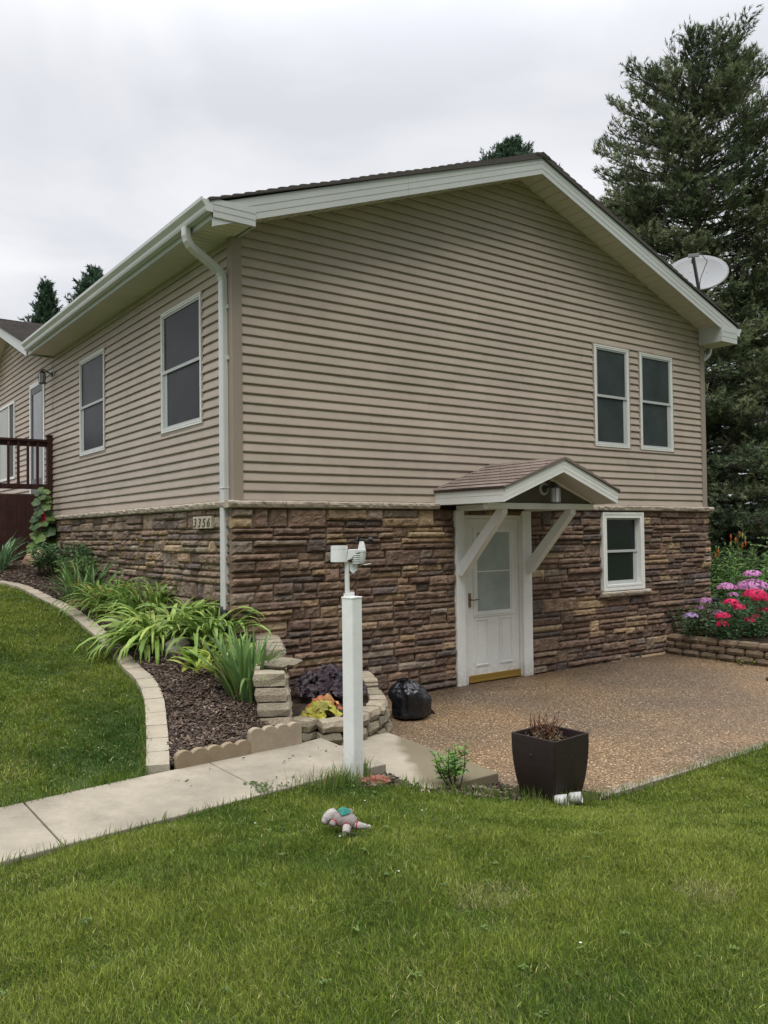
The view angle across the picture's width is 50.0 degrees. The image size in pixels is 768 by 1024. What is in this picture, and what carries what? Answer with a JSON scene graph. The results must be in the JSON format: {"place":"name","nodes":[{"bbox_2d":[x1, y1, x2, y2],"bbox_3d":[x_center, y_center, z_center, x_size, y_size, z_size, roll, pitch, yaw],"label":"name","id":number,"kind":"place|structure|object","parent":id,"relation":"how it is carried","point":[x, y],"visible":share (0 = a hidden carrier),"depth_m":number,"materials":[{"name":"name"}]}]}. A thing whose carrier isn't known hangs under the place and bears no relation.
{"place":"outdoors","nodes":[
{"label":"outdoors","id":0,"kind":"place"},
{"bbox_2d":[0,803,61,867],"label":"walk slab","id":1,"kind":"structure","parent":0,"point":[22,827],"depth_m":4.43,"materials":[{"name":"concrete"}]},
{"bbox_2d":[0,584,148,806],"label":"side lawn","id":2,"kind":"structure","parent":0,"point":[72,734],"depth_m":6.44,"materials":[{"name":"plant"}]},
{"bbox_2d":[25,763,266,849],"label":"walk slab","id":3,"kind":"structure","parent":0,"point":[91,812],"depth_m":5.05,"materials":[{"name":"concrete"}]},
{"bbox_2d":[210,738,385,796],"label":"walk slab","id":4,"kind":"structure","parent":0,"point":[265,766],"depth_m":5.99,"materials":[{"name":"concrete"}]},
{"bbox_2d":[175,746,336,785],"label":"walk litter","id":5,"kind":"object","parent":4,"relation":"on","point":[283,762],"visible":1,"depth_m":6.09,"materials":[{"name":"brown plant"}]},
{"bbox_2d":[243,776,296,793],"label":"weed","id":6,"kind":"object","parent":4,"relation":"on","point":[264,786],"visible":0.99,"depth_m":5.41,"materials":[{"name":"green plant"}]},
{"bbox_2d":[0,746,767,1023],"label":"lawn","id":7,"kind":"structure","parent":0,"point":[352,834],"depth_m":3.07,"materials":[{"name":"plant"}]},
{"bbox_2d":[321,807,370,835],"bbox_3d":[-0.199,1.655,4.429,0.257,0.124,0.152,-2,-2,31],"label":"plush toy","id":8,"kind":"object","parent":7,"relation":"on","point":[345,819],"visible":1,"depth_m":4.40,"materials":[{"name":"white fabric"}]},
{"bbox_2d":[0,600,766,1021],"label":"clover","id":9,"kind":"object","parent":7,"relation":"on","point":[356,928],"visible":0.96,"depth_m":3.71,"materials":[{"name":"green plant"}]},
{"bbox_2d":[1,587,767,867],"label":"edge grass","id":10,"kind":"structure","parent":7,"relation":"on","point":[335,779],"depth_m":5.66,"materials":[{"name":"green plant"}]},
{"bbox_2d":[554,794,568,805],"bbox_3d":[1.207,1.961,5.606,0.095,0.087,0.079,-1,-2,21],"label":"concrete cylinder","id":11,"kind":"object","parent":7,"relation":"on","point":[561,797],"visible":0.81,"depth_m":5.58,"materials":[{"name":"white concrete"}]},
{"bbox_2d":[568,792,582,803],"bbox_3d":[1.315,1.961,5.653,0.095,0.087,0.079,-1,-2,21],"label":"concrete cylinder","id":12,"kind":"object","parent":7,"relation":"on","point":[578,794],"visible":0.84,"depth_m":5.63,"materials":[{"name":"white concrete"}]},
{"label":"soil strip","id":13,"kind":"structure","parent":7,"relation":"on","visible":0},
{"bbox_2d":[360,774,390,783],"bbox_3d":[-0.079,1.887,5.756,0.264,0.120,0.103,0,-2,-20],"label":"red rock","id":14,"kind":"object","parent":13,"relation":"on","point":[385,779],"visible":0.48,"depth_m":5.73,"materials":[{"name":"stone"}]},
{"bbox_2d":[429,741,470,788],"bbox_3d":[0.490,1.816,5.893,0.259,0.334,0.352,-1,-2,25],"label":"azalea sapling","id":15,"kind":"object","parent":13,"relation":"on","point":[454,767],"visible":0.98,"depth_m":5.86,"materials":[{"name":"green plant"}]},
{"bbox_2d":[349,771,608,801],"bbox_3d":[0.629,1.947,5.875,1.890,0.231,0.532,-1,-1,-6],"label":"soil debris","id":16,"kind":"object","parent":13,"relation":"on","point":[499,784],"visible":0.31,"depth_m":5.82,"materials":[{"name":"brown soil"}]},
{"bbox_2d":[0,0,767,503],"label":"sky","id":17,"kind":"structure","parent":0,"point":[117,116],"materials":[{"name":"white"}]},
{"bbox_2d":[98,537,767,775],"bbox_3d":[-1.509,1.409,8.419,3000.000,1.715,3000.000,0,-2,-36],"label":"ground","id":18,"kind":"structure","parent":0,"point":[172,766],"depth_m":20.42,"materials":[{"name":"green plant"}]},
{"bbox_2d":[0,435,52,561],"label":"deck","id":19,"kind":"structure","parent":18,"relation":"on","point":[17,511],"depth_m":13.73,"materials":[{"name":"brown wood"}]},
{"bbox_2d":[17,276,64,323],"bbox_3d":[-10.299,-2.280,25.063,3.553,9.850,4.626,0,-2,-36],"label":"spruce tree","id":20,"kind":"object","parent":18,"relation":"on","point":[46,309],"visible":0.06,"depth_m":24.80,"materials":[{"name":"green plant"}]},
{"bbox_2d":[63,263,103,303],"bbox_3d":[-10.387,-3.164,29.808,4.555,11.856,5.720,0,-2,-36],"label":"spruce tree","id":21,"kind":"object","parent":18,"relation":"on","point":[87,281],"visible":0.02,"depth_m":29.25,"materials":[{"name":"green plant"}]},
{"bbox_2d":[0,580,169,774],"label":"paver edging","id":22,"kind":"object","parent":18,"relation":"on","point":[158,754],"visible":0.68,"depth_m":7.10,"materials":[{"name":"concrete"}]},
{"bbox_2d":[0,559,273,765],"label":"mulch bed","id":23,"kind":"object","parent":18,"relation":"on","point":[138,647],"visible":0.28,"depth_m":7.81,"materials":[{"name":"brown wood"}]},
{"bbox_2d":[0,532,26,570],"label":"iris clump","id":24,"kind":"object","parent":23,"relation":"on","point":[4,559],"visible":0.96,"depth_m":12.40,"materials":[{"name":"green plant"}]},
{"bbox_2d":[22,550,59,564],"bbox_3d":[-5.364,0.761,12.977,0.604,0.346,0.415,0,-2,-36],"label":"boulder","id":25,"kind":"object","parent":23,"relation":"on","point":[26,560],"visible":0.11,"depth_m":12.82,"materials":[{"name":"stone"}]},
{"bbox_2d":[26,487,57,554],"bbox_3d":[-5.570,0.194,13.549,0.568,1.222,0.388,0,-2,-36],"label":"hollyhock","id":26,"kind":"object","parent":23,"relation":"on","point":[42,517],"visible":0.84,"depth_m":13.48,"materials":[{"name":"green plant"}]},
{"bbox_2d":[23,541,94,572],"bbox_3d":[-4.658,0.649,12.019,1.055,0.455,0.999,-1,-1,9],"label":"coneflower bush","id":27,"kind":"object","parent":23,"relation":"on","point":[51,555],"visible":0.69,"depth_m":11.83,"materials":[{"name":"green plant"}]},
{"bbox_2d":[52,554,104,581],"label":"leafy plant","id":28,"kind":"object","parent":23,"relation":"on","point":[81,567],"visible":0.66,"depth_m":11.31,"materials":[{"name":"green plant"}]},
{"bbox_2d":[42,559,121,599],"bbox_3d":[-3.966,0.877,10.732,1.071,0.561,1.045,-1,-1,3],"label":"iris clump","id":29,"kind":"object","parent":23,"relation":"on","point":[67,579],"visible":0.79,"depth_m":10.60,"materials":[{"name":"green plant"}]},
{"bbox_2d":[51,540,162,620],"bbox_3d":[-3.288,0.817,9.975,1.390,0.966,1.335,-2,-2,31],"label":"daylily clump","id":30,"kind":"object","parent":23,"relation":"on","point":[89,590],"visible":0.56,"depth_m":9.82,"materials":[{"name":"green plant"}]},
{"bbox_2d":[105,615,125,623],"bbox_3d":[-3.005,1.240,9.337,0.323,0.136,0.204,0,-2,-36],"label":"field stone","id":31,"kind":"object","parent":23,"relation":"on","point":[107,622],"visible":0.21,"depth_m":9.25,"materials":[{"name":"grey stone"}]},
{"bbox_2d":[81,539,183,620],"bbox_3d":[-2.793,0.798,9.543,1.389,0.990,1.388,-1,-1,17],"label":"daylily clump","id":32,"kind":"object","parent":23,"relation":"on","point":[132,603],"visible":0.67,"depth_m":9.49,"materials":[{"name":"green plant"}]},
{"bbox_2d":[72,552,221,664],"bbox_3d":[-2.310,1.036,8.607,1.687,1.233,1.698,0,-2,-36],"label":"daylily clump","id":33,"kind":"object","parent":23,"relation":"on","point":[141,633],"visible":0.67,"depth_m":8.35,"materials":[{"name":"green plant"}]},
{"bbox_2d":[164,636,191,656],"bbox_3d":[-2.009,1.327,8.076,0.271,0.213,0.243,0,-2,-36],"label":"field stone","id":34,"kind":"object","parent":23,"relation":"on","point":[184,642],"visible":0.46,"depth_m":8.00,"materials":[{"name":"grey stone"}]},
{"bbox_2d":[149,567,271,657],"bbox_3d":[-1.760,0.967,8.308,1.231,0.833,1.247,0,-2,-36],"label":"daylily clump","id":35,"kind":"object","parent":23,"relation":"on","point":[216,626],"visible":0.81,"depth_m":8.11,"materials":[{"name":"green plant"}]},
{"bbox_2d":[170,630,255,677],"bbox_3d":[-1.545,1.350,7.793,0.982,0.404,0.984,-1,-1,-7],"label":"hosta patch","id":36,"kind":"object","parent":23,"relation":"on","point":[193,657],"visible":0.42,"depth_m":7.67,"materials":[{"name":"green plant"}]},
{"bbox_2d":[184,623,284,703],"bbox_3d":[-1.228,1.317,7.126,0.912,0.682,1.014,0,-2,-36],"label":"iris clump","id":37,"kind":"object","parent":23,"relation":"on","point":[238,674],"visible":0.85,"depth_m":7.08,"materials":[{"name":"green plant"}]},
{"bbox_2d":[174,739,250,769],"bbox_3d":[-1.250,1.787,6.052,0.050,0.176,0.640,-2,-2,44],"label":"scalloped edging","id":38,"kind":"object","parent":18,"relation":"on","point":[207,754],"visible":0.88,"depth_m":6.01,"materials":[{"name":"concrete"}]},
{"bbox_2d":[247,722,301,753],"bbox_3d":[-0.855,1.786,6.473,0.050,0.251,0.501,-2,-2,45],"label":"scalloped edging","id":39,"kind":"object","parent":18,"relation":"on","point":[270,737],"visible":0.88,"depth_m":6.44,"materials":[{"name":"concrete"}]},
{"bbox_2d":[253,635,302,725],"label":"retaining wall","id":40,"kind":"structure","parent":18,"relation":"on","point":[273,697],"depth_m":6.77,"materials":[{"name":"beige stone"}]},
{"bbox_2d":[341,596,363,781],"bbox_3d":[-0.218,1.294,5.772,0.110,1.402,0.110,-2,-2,40],"label":"white post","id":41,"kind":"object","parent":18,"relation":"on","point":[352,679],"visible":0.84,"depth_m":5.74,"materials":[{"name":"plastic"}]},
{"bbox_2d":[331,537,372,596],"bbox_3d":[-0.225,0.386,5.783,0.299,0.416,0.143,-1,-1,6],"label":"weather station","id":42,"kind":"object","parent":41,"relation":"on","point":[344,554],"visible":1,"depth_m":5.76,"materials":[{"name":"plastic"}]},
{"bbox_2d":[0,152,740,697],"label":"house","id":43,"kind":"structure","parent":18,"relation":"on","point":[428,380],"depth_m":10.19,"materials":[{"name":"plastic"}]},
{"bbox_2d":[0,400,15,482],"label":"window","id":44,"kind":"structure","parent":43,"relation":"in","point":[7,413],"depth_m":16.84,"materials":[{"name":"white glass"}]},
{"bbox_2d":[29,381,45,493],"bbox_3d":[-6.255,-1.336,14.880,0.040,2.040,1.040,0,-2,-36],"label":"deck door","id":45,"kind":"structure","parent":43,"relation":"in","point":[37,407],"depth_m":14.95,"materials":[{"name":"white metal"}]},
{"bbox_2d":[38,369,53,383],"bbox_3d":[-5.737,-2.298,13.978,0.240,0.255,0.148,0,-2,-36],"label":"wall lamp","id":46,"kind":"object","parent":43,"relation":"attached to","point":[41,376],"visible":1,"depth_m":13.91,"materials":[{"name":"plastic"}]},
{"bbox_2d":[79,345,106,458],"bbox_3d":[-4.349,-1.609,12.287,0.036,1.534,1.254,0,-2,-36],"label":"window","id":47,"kind":"structure","parent":43,"relation":"in","point":[92,370],"depth_m":12.30,"materials":[{"name":"glass"}]},
{"bbox_2d":[160,291,204,436],"bbox_3d":[-2.354,-1.693,9.566,0.036,1.519,1.244,0,-2,-36],"label":"window","id":48,"kind":"structure","parent":43,"relation":"in","point":[181,340],"depth_m":9.56,"materials":[{"name":"glass"}]},
{"bbox_2d":[193,516,213,528],"bbox_3d":[-1.950,0.113,8.879,0.041,0.130,0.467,0,-2,-36],"label":"house number sign","id":49,"kind":"object","parent":43,"relation":"attached to","point":[202,522],"visible":1,"depth_m":8.83,"materials":[{"name":"tile"}]},
{"bbox_2d":[464,515,521,684],"bbox_3d":[1.397,1.092,10.505,1.030,2.100,0.086,0,-2,-36],"label":"door","id":50,"kind":"structure","parent":43,"relation":"in","point":[493,584],"depth_m":10.54,"materials":[{"name":"white paint"}]},
{"bbox_2d":[539,481,560,503],"bbox_3d":[2.002,-0.232,9.851,0.156,0.268,0.252,0,-2,-36],"label":"wall lamp","id":51,"kind":"object","parent":43,"relation":"attached to","point":[555,492],"visible":1,"depth_m":9.78,"materials":[{"name":"plastic"}]},
{"bbox_2d":[591,341,630,448],"bbox_3d":[3.326,-1.680,12.047,0.844,1.534,0.036,0,-2,-36],"label":"window","id":52,"kind":"structure","parent":43,"relation":"in","point":[611,372],"depth_m":12.05,"materials":[{"name":"glass"}]},
{"bbox_2d":[598,512,644,591],"bbox_3d":[3.474,0.569,12.039,0.940,1.130,0.098,0,-2,-36],"label":"window","id":53,"kind":"structure","parent":43,"relation":"in","point":[622,549],"depth_m":12.09,"materials":[{"name":"plastic"}]},
{"bbox_2d":[637,350,674,452],"bbox_3d":[4.185,-1.675,12.677,0.874,1.534,0.036,0,-2,-36],"label":"window","id":54,"kind":"structure","parent":43,"relation":"in","point":[656,400],"depth_m":12.68,"materials":[{"name":"glass"}]},
{"bbox_2d":[672,253,728,299],"bbox_3d":[4.980,-3.677,13.229,0.908,1.092,0.820,0,-2,-36],"label":"satellite dish","id":55,"kind":"object","parent":43,"relation":"on","point":[700,272],"visible":0.84,"depth_m":13.31,"materials":[{"name":"paint"}]},
{"bbox_2d":[467,133,561,165],"bbox_3d":[4.300,-5.212,27.808,4.680,15.492,3.670,-1,-1,-2],"label":"spruce tree","id":56,"kind":"object","parent":18,"relation":"on","point":[508,147],"visible":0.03,"depth_m":27.83,"materials":[{"name":"green plant"}]},
{"bbox_2d":[591,3,767,597],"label":"fir tree","id":57,"kind":"object","parent":18,"relation":"on","point":[727,91],"visible":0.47,"depth_m":20.11,"materials":[{"name":"green plant"}]},
{"bbox_2d":[708,229,767,571],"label":"fir tree","id":58,"kind":"object","parent":18,"relation":"on","point":[765,540],"depth_m":24.78,"materials":[{"name":"green plant"}]},
{"bbox_2d":[314,647,767,804],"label":"patio","id":59,"kind":"structure","parent":0,"point":[644,719],"depth_m":8.44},
{"bbox_2d":[293,671,392,744],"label":"planter wall","id":60,"kind":"structure","parent":59,"relation":"on","point":[376,717],"depth_m":7.27,"materials":[{"name":"beige stone"}]},
{"bbox_2d":[290,685,367,717],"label":"planter soil","id":61,"kind":"structure","parent":60,"relation":"in","point":[299,704],"depth_m":8.08,"materials":[{"name":"brown soil"}]},
{"bbox_2d":[299,699,342,718],"bbox_3d":[-0.582,1.753,7.312,0.377,0.171,0.384,0,-2,-36],"label":"heuchera","id":62,"kind":"object","parent":61,"relation":"on","point":[317,709],"visible":0.97,"depth_m":7.23,"materials":[{"name":"yellow plant"}]},
{"bbox_2d":[304,693,342,714],"bbox_3d":[-0.549,1.744,7.470,0.342,0.183,0.339,-1,-1,6],"label":"heuchera","id":63,"kind":"object","parent":61,"relation":"on","point":[327,696],"visible":0.41,"depth_m":7.45,"materials":[{"name":"orange plant"}]},
{"bbox_2d":[290,663,367,697],"bbox_3d":[-0.552,1.639,8.164,0.768,0.272,0.783,0,-2,-36],"label":"heuchera","id":64,"kind":"object","parent":61,"relation":"on","point":[326,679],"visible":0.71,"depth_m":7.97,"materials":[{"name":"purple plant"}]},
{"bbox_2d":[388,678,431,719],"bbox_3d":[0.280,1.898,8.448,0.455,0.410,0.453,0,-2,-36],"label":"trash bag","id":65,"kind":"object","parent":59,"relation":"on","point":[410,699],"visible":1,"depth_m":8.28,"materials":[{"name":"plastic"}]},
{"bbox_2d":[338,733,497,791],"bbox_3d":[0.153,2.021,6.566,0.824,0.120,1.520,0,-2,-36],"label":"walk step","id":66,"kind":"object","parent":59,"relation":"on","point":[398,756],"visible":0.34,"depth_m":6.44,"materials":[{"name":"beige concrete"}]},
{"bbox_2d":[511,724,588,803],"bbox_3d":[1.180,1.799,5.850,0.422,0.462,0.419,0,-2,-36],"label":"planter pot","id":67,"kind":"object","parent":59,"relation":"on","point":[549,768],"visible":0.92,"depth_m":5.72,"materials":[{"name":"plastic"}]},
{"bbox_2d":[525,726,564,740],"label":"potted plant","id":68,"kind":"object","parent":67,"relation":"on","point":[542,737],"visible":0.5,"depth_m":5.89,"materials":[{"name":"brown plant"}]},
{"bbox_2d":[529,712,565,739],"bbox_3d":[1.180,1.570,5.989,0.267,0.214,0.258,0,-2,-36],"label":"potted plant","id":69,"kind":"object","parent":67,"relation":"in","point":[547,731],"visible":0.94,"depth_m":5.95,"materials":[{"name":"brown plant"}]},
{"bbox_2d":[665,633,767,666],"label":"flower bed wall","id":70,"kind":"structure","parent":59,"relation":"on","point":[700,646],"depth_m":11.88,"materials":[{"name":"brown stone"}]},
{"bbox_2d":[734,657,756,665],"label":"weed","id":71,"kind":"object","parent":59,"relation":"on","point":[752,663],"visible":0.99,"depth_m":11.38,"materials":[{"name":"green plant"}]},
{"bbox_2d":[685,597,767,643],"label":"flower bed","id":72,"kind":"object","parent":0,"point":[743,637],"visible":0.06,"depth_m":12.39,"materials":[{"name":"soil"}]},
{"bbox_2d":[677,612,701,635],"bbox_3d":[4.564,1.676,12.178,0.349,0.405,0.428,-1,-1,2],"label":"phlox","id":73,"kind":"object","parent":72,"relation":"on","point":[688,614],"visible":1,"depth_m":12.16,"materials":[{"name":"purple plant"}]},
{"bbox_2d":[667,601,721,635],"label":"aster plant","id":74,"kind":"object","parent":72,"relation":"on","point":[675,616],"visible":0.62,"depth_m":12.56,"materials":[{"name":"green plant"}]},
{"bbox_2d":[684,629,707,635],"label":"weed","id":75,"kind":"object","parent":72,"relation":"on","point":[703,632],"visible":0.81,"depth_m":12.37,"materials":[{"name":"green plant"}]},
{"bbox_2d":[679,597,716,635],"bbox_3d":[4.719,1.573,12.374,0.579,0.594,0.610,0,-1,-18],"label":"phlox","id":76,"kind":"object","parent":72,"relation":"on","point":[700,607],"visible":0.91,"depth_m":12.32,"materials":[{"name":"purple plant"}]},
{"bbox_2d":[710,547,719,609],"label":"tiger lily","id":77,"kind":"object","parent":72,"relation":"on","point":[718,551],"visible":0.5,"depth_m":14.50,"materials":[{"name":"green plant"}]},
{"bbox_2d":[705,610,730,632],"bbox_3d":[5.035,1.672,12.430,0.304,0.388,0.396,0,-2,-36],"label":"phlox","id":78,"kind":"object","parent":72,"relation":"on","point":[718,619],"visible":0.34,"depth_m":12.41,"materials":[{"name":"pink plant"}]},
{"bbox_2d":[698,612,741,639],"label":"rose bush","id":79,"kind":"object","parent":72,"relation":"on","point":[726,626],"visible":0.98,"depth_m":11.87,"materials":[{"name":"pink plant"}]},
{"bbox_2d":[679,601,767,640],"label":"rose foliage patch","id":80,"kind":"object","parent":72,"relation":"on","point":[755,624],"visible":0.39,"depth_m":12.21,"materials":[{"name":"green plant"}]},
{"bbox_2d":[701,583,753,633],"bbox_3d":[5.272,1.474,12.623,0.739,0.789,0.783,0,-1,-10],"label":"phlox","id":81,"kind":"object","parent":72,"relation":"on","point":[728,585],"visible":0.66,"depth_m":12.63,"materials":[{"name":"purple plant"}]},
{"bbox_2d":[706,599,757,638],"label":"rose bush","id":82,"kind":"object","parent":72,"relation":"on","point":[737,605],"visible":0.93,"depth_m":11.99,"materials":[{"name":"red plant"}]},
{"bbox_2d":[706,542,767,613],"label":"goldenrod patch","id":83,"kind":"object","parent":72,"relation":"on","point":[733,574],"visible":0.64,"depth_m":14.71,"materials":[{"name":"green plant"}]},
{"bbox_2d":[730,531,745,582],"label":"tiger lily","id":84,"kind":"object","parent":72,"relation":"on","point":[736,539],"visible":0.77,"depth_m":14.86,"materials":[{"name":"orange plant"}]},
{"bbox_2d":[724,589,767,633],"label":"rose bush","id":85,"kind":"object","parent":72,"relation":"on","point":[760,595],"visible":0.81,"depth_m":12.34,"materials":[{"name":"pink plant"}]},
{"bbox_2d":[728,607,767,636],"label":"rose bush","id":86,"kind":"object","parent":72,"relation":"on","point":[753,621],"visible":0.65,"depth_m":12.27,"materials":[{"name":"green plant"}]},
{"bbox_2d":[732,570,767,626],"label":"phlox","id":87,"kind":"object","parent":72,"relation":"on","point":[743,584],"visible":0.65,"depth_m":13.03,"materials":[{"name":"pink plant"}]}
]}

